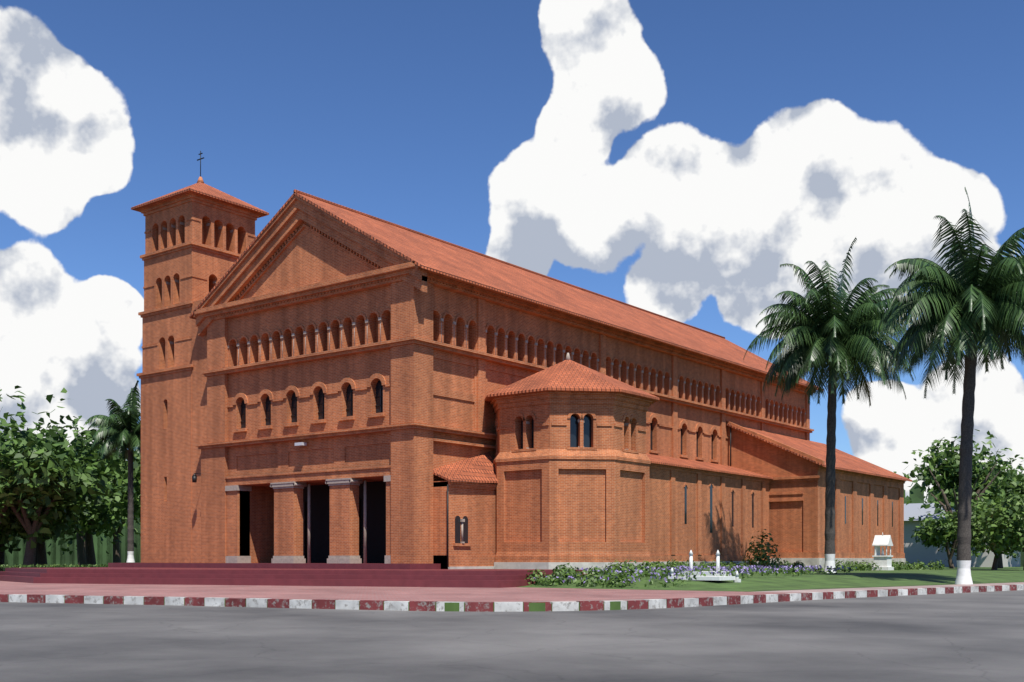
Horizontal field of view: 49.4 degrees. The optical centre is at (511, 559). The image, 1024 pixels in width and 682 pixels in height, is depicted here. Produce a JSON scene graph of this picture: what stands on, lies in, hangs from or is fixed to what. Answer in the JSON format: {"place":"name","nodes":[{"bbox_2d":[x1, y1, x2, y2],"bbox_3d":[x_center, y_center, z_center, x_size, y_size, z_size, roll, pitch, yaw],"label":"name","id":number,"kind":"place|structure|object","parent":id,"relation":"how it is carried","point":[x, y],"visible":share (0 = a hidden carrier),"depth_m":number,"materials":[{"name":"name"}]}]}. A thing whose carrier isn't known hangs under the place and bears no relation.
{"place":"outdoors","nodes":[
{"label":"outdoors","id":0,"kind":"place"},
{"bbox_2d":[8,582,1014,611],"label":"curb","id":1,"kind":"structure","parent":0,"point":[615,605],"depth_m":38.72,"materials":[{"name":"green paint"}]},
{"bbox_2d":[0,440,16,553],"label":"tree","id":2,"kind":"object","parent":1,"relation":"on","point":[4,548],"visible":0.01,"depth_m":108.73,"materials":[{"name":"green plant"}]},
{"bbox_2d":[0,529,25,564],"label":"tree","id":3,"kind":"object","parent":1,"relation":"on","point":[2,558],"depth_m":113.87,"materials":[{"name":"green plant"}]},
{"bbox_2d":[9,530,84,554],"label":"tree","id":4,"kind":"object","parent":1,"relation":"on","point":[70,552],"depth_m":161.68,"materials":[{"name":"green plant"}]},
{"bbox_2d":[0,435,136,566],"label":"tree","id":5,"kind":"object","parent":1,"relation":"on","point":[89,510],"depth_m":113.23,"materials":[{"name":"green plant"}]},
{"bbox_2d":[17,433,127,566],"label":"tree","id":6,"kind":"object","parent":1,"relation":"on","point":[110,482],"depth_m":120.89,"materials":[{"name":"green plant"}]},
{"bbox_2d":[61,446,140,566],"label":"tree","id":7,"kind":"object","parent":1,"relation":"on","point":[81,555],"depth_m":146.57,"materials":[{"name":"green plant"}]},
{"bbox_2d":[61,439,140,566],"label":"tree","id":8,"kind":"object","parent":1,"relation":"on","point":[137,482],"depth_m":128.06,"materials":[{"name":"green plant"}]},
{"bbox_2d":[83,461,140,562],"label":"tree","id":9,"kind":"object","parent":1,"relation":"on","point":[116,554],"depth_m":154.62,"materials":[{"name":"green plant"}]},
{"bbox_2d":[127,551,134,561],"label":"painted trunk base","id":10,"kind":"object","parent":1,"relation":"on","point":[130,557],"visible":1,"depth_m":96.78,"materials":[{"name":"paint"}]},
{"bbox_2d":[84,380,140,550],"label":"palm","id":11,"kind":"object","parent":10,"relation":"on","point":[120,423],"depth_m":96.03,"materials":[{"name":"green plant"}]},
{"bbox_2d":[0,581,788,601],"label":"sidewalk","id":12,"kind":"structure","parent":1,"relation":"on","point":[509,594],"depth_m":49.18,"materials":[{"name":"concrete"}]},
{"bbox_2d":[0,423,24,543],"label":"tree","id":13,"kind":"object","parent":12,"relation":"on","point":[14,432],"visible":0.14,"depth_m":101.14,"materials":[{"name":"green plant"}]},
{"bbox_2d":[0,422,88,548],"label":"tree","id":14,"kind":"object","parent":12,"relation":"on","point":[16,524],"depth_m":101.58,"materials":[{"name":"green plant"}]},
{"bbox_2d":[0,563,107,570],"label":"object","id":15,"kind":"object","parent":12,"relation":"on","point":[61,565],"depth_m":85.54,"materials":[{"name":"green plant"}]},
{"bbox_2d":[0,385,127,565],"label":"tree","id":16,"kind":"object","parent":12,"relation":"on","point":[58,472],"depth_m":99.76,"materials":[{"name":"green plant"}]},
{"bbox_2d":[0,563,592,587],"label":"platform","id":17,"kind":"structure","parent":12,"relation":"on","point":[352,574],"depth_m":64.34,"materials":[{"name":"red tile"}]},
{"bbox_2d":[141,201,254,562],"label":"tower","id":18,"kind":"structure","parent":17,"relation":"on","point":[166,468],"depth_m":82.95,"materials":[{"name":"brick"}]},
{"bbox_2d":[192,151,730,566],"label":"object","id":19,"kind":"object","parent":18,"relation":"attached to","point":[194,477],"visible":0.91,"depth_m":72.82,"materials":[{"name":"grey"}]},
{"bbox_2d":[303,499,360,557],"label":"doors","id":20,"kind":"structure","parent":17,"relation":"on","point":[304,529],"depth_m":77.70,"materials":[{"name":"brown wood"}]},
{"bbox_2d":[303,481,385,562],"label":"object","id":21,"kind":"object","parent":17,"relation":"on","point":[376,522],"visible":0.14,"depth_m":74.50,"materials":[{"name":"black"}]},
{"bbox_2d":[163,222,805,563],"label":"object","id":22,"kind":"object","parent":17,"relation":"on","point":[302,559],"visible":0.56,"depth_m":74.05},
{"bbox_2d":[228,285,804,562],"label":"church wall","id":23,"kind":"structure","parent":17,"relation":"on","point":[454,390],"depth_m":74.73,"materials":[{"name":"brick"}]},
{"bbox_2d":[136,177,905,568],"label":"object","id":24,"kind":"object","parent":23,"relation":"on","point":[416,513],"visible":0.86,"depth_m":73.99,"materials":[{"name":"orange brick"}]},
{"bbox_2d":[295,442,306,445],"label":"floodlight","id":25,"kind":"object","parent":24,"relation":"attached to","point":[301,444],"visible":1,"depth_m":72.86,"materials":[{"name":"grey metal"}]},
{"bbox_2d":[241,221,379,299],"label":"gable","id":26,"kind":"structure","parent":24,"relation":"on","point":[307,256],"depth_m":73.28,"materials":[{"name":"brick"}]},
{"bbox_2d":[131,182,911,482],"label":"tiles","id":27,"kind":"object","parent":24,"relation":"on","point":[428,252],"visible":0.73,"depth_m":81.23,"materials":[{"name":"orange tile"}]},
{"bbox_2d":[241,380,892,542],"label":"window","id":28,"kind":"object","parent":24,"relation":"on","point":[574,431],"visible":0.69,"depth_m":71.38,"materials":[{"name":"grey glass"}]},
{"bbox_2d":[5,482,1023,566],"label":"trees","id":29,"kind":"object","parent":1,"relation":"on","point":[57,557],"depth_m":230.00,"materials":[{"name":"green plant"}]},
{"bbox_2d":[444,558,905,573],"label":"plinth","id":30,"kind":"structure","parent":1,"relation":"on","point":[585,565],"depth_m":70.26,"materials":[{"name":"concrete"}]},
{"bbox_2d":[494,403,648,551],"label":"apse wall","id":31,"kind":"structure","parent":30,"relation":"on","point":[572,504],"depth_m":69.20,"materials":[{"name":"brick"}]},
{"bbox_2d":[728,427,903,552],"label":"wing","id":32,"kind":"structure","parent":30,"relation":"on","point":[796,526],"depth_m":98.65,"materials":[{"name":"orange brick"}]},
{"bbox_2d":[525,529,944,587],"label":"shrubs","id":33,"kind":"object","parent":1,"relation":"on","point":[612,581],"visible":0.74,"depth_m":64.75,"materials":[{"name":"green plant"}]},
{"bbox_2d":[534,565,856,582],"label":"flowers","id":34,"kind":"object","parent":33,"relation":"on","point":[733,567],"visible":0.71,"depth_m":61.47,"materials":[{"name":"plant"}]},
{"bbox_2d":[745,531,778,562],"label":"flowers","id":35,"kind":"object","parent":33,"relation":"on","point":[762,552],"visible":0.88,"depth_m":84.66,"materials":[{"name":"plant"}]},
{"bbox_2d":[521,566,1023,591],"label":"lawn","id":36,"kind":"structure","parent":1,"relation":"on","point":[862,578],"depth_m":63.38,"materials":[{"name":"green plant"}]},
{"bbox_2d":[668,532,893,581],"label":"garden monuments","id":37,"kind":"object","parent":36,"relation":"on","point":[883,561],"visible":0.9,"depth_m":98.93,"materials":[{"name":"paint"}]},
{"bbox_2d":[823,554,835,572],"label":"painted trunk base","id":38,"kind":"object","parent":36,"relation":"on","point":[829,560],"visible":0.77,"depth_m":79.72,"materials":[{"name":"paint"}]},
{"bbox_2d":[744,237,915,553],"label":"palm","id":39,"kind":"object","parent":38,"relation":"on","point":[852,336],"depth_m":78.70,"materials":[{"name":"green plant"}]},
{"bbox_2d":[911,511,990,568],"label":"tree","id":40,"kind":"object","parent":36,"relation":"on","point":[934,532],"depth_m":117.49,"materials":[{"name":"green plant"}]},
{"bbox_2d":[931,454,1023,505],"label":"tree","id":41,"kind":"object","parent":36,"relation":"on","point":[1010,489],"visible":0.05,"depth_m":146.66,"materials":[{"name":"green plant"}]},
{"bbox_2d":[950,475,1023,502],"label":"tree","id":42,"kind":"object","parent":36,"relation":"on","point":[1016,481],"visible":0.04,"depth_m":145.71,"materials":[{"name":"green plant"}]},
{"bbox_2d":[893,429,1023,549],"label":"tree","id":43,"kind":"object","parent":1,"relation":"on","point":[945,472],"depth_m":136.35,"materials":[{"name":"green plant"}]},
{"bbox_2d":[904,520,1019,566],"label":"house walls","id":44,"kind":"structure","parent":1,"relation":"on","point":[914,551],"depth_m":146.59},
{"bbox_2d":[955,560,972,583],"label":"painted trunk base","id":45,"kind":"object","parent":1,"relation":"on","point":[963,575],"visible":0.94,"depth_m":65.64,"materials":[{"name":"paint"}]},
{"bbox_2d":[877,189,1023,559],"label":"palm","id":46,"kind":"object","parent":45,"relation":"on","point":[944,307],"depth_m":64.00,"materials":[{"name":"green plant"}]},
{"bbox_2d":[923,453,1023,502],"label":"tree","id":47,"kind":"object","parent":1,"relation":"on","point":[1015,471],"visible":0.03,"depth_m":198.25,"materials":[{"name":"green plant"}]},
{"bbox_2d":[949,499,1023,569],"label":"tree","id":48,"kind":"object","parent":1,"relation":"on","point":[975,521],"depth_m":104.88,"materials":[{"name":"green plant"}]},
{"bbox_2d":[957,493,1023,567],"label":"tree","id":49,"kind":"object","parent":1,"relation":"on","point":[985,502],"depth_m":121.66,"materials":[{"name":"green plant"}]},
{"bbox_2d":[973,490,1023,569],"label":"tree","id":50,"kind":"object","parent":1,"relation":"on","point":[999,525],"depth_m":96.78,"materials":[{"name":"green plant"}]},
{"bbox_2d":[0,590,1023,681],"bbox_3d":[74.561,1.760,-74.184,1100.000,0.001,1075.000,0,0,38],"label":"road","id":51,"kind":"structure","parent":0,"point":[967,637],"depth_m":23.35,"materials":[{"name":"grey asphalt"}]},
{"bbox_2d":[0,0,1023,502],"label":"sky","id":52,"kind":"structure","parent":0,"point":[667,158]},
{"bbox_2d":[297,582,1023,601],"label":"curb","id":53,"kind":"structure","parent":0,"point":[856,589],"depth_m":54.27,"materials":[{"name":"concrete"}]},
{"bbox_2d":[904,502,954,520],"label":"house roof","id":54,"kind":"structure","parent":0,"point":[913,510],"depth_m":149.46,"materials":[{"name":"grey metal"}]},
{"label":"ground","id":55,"kind":"structure","parent":0,"visible":0},
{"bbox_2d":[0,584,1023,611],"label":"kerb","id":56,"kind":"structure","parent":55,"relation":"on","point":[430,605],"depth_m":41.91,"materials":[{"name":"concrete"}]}
]}

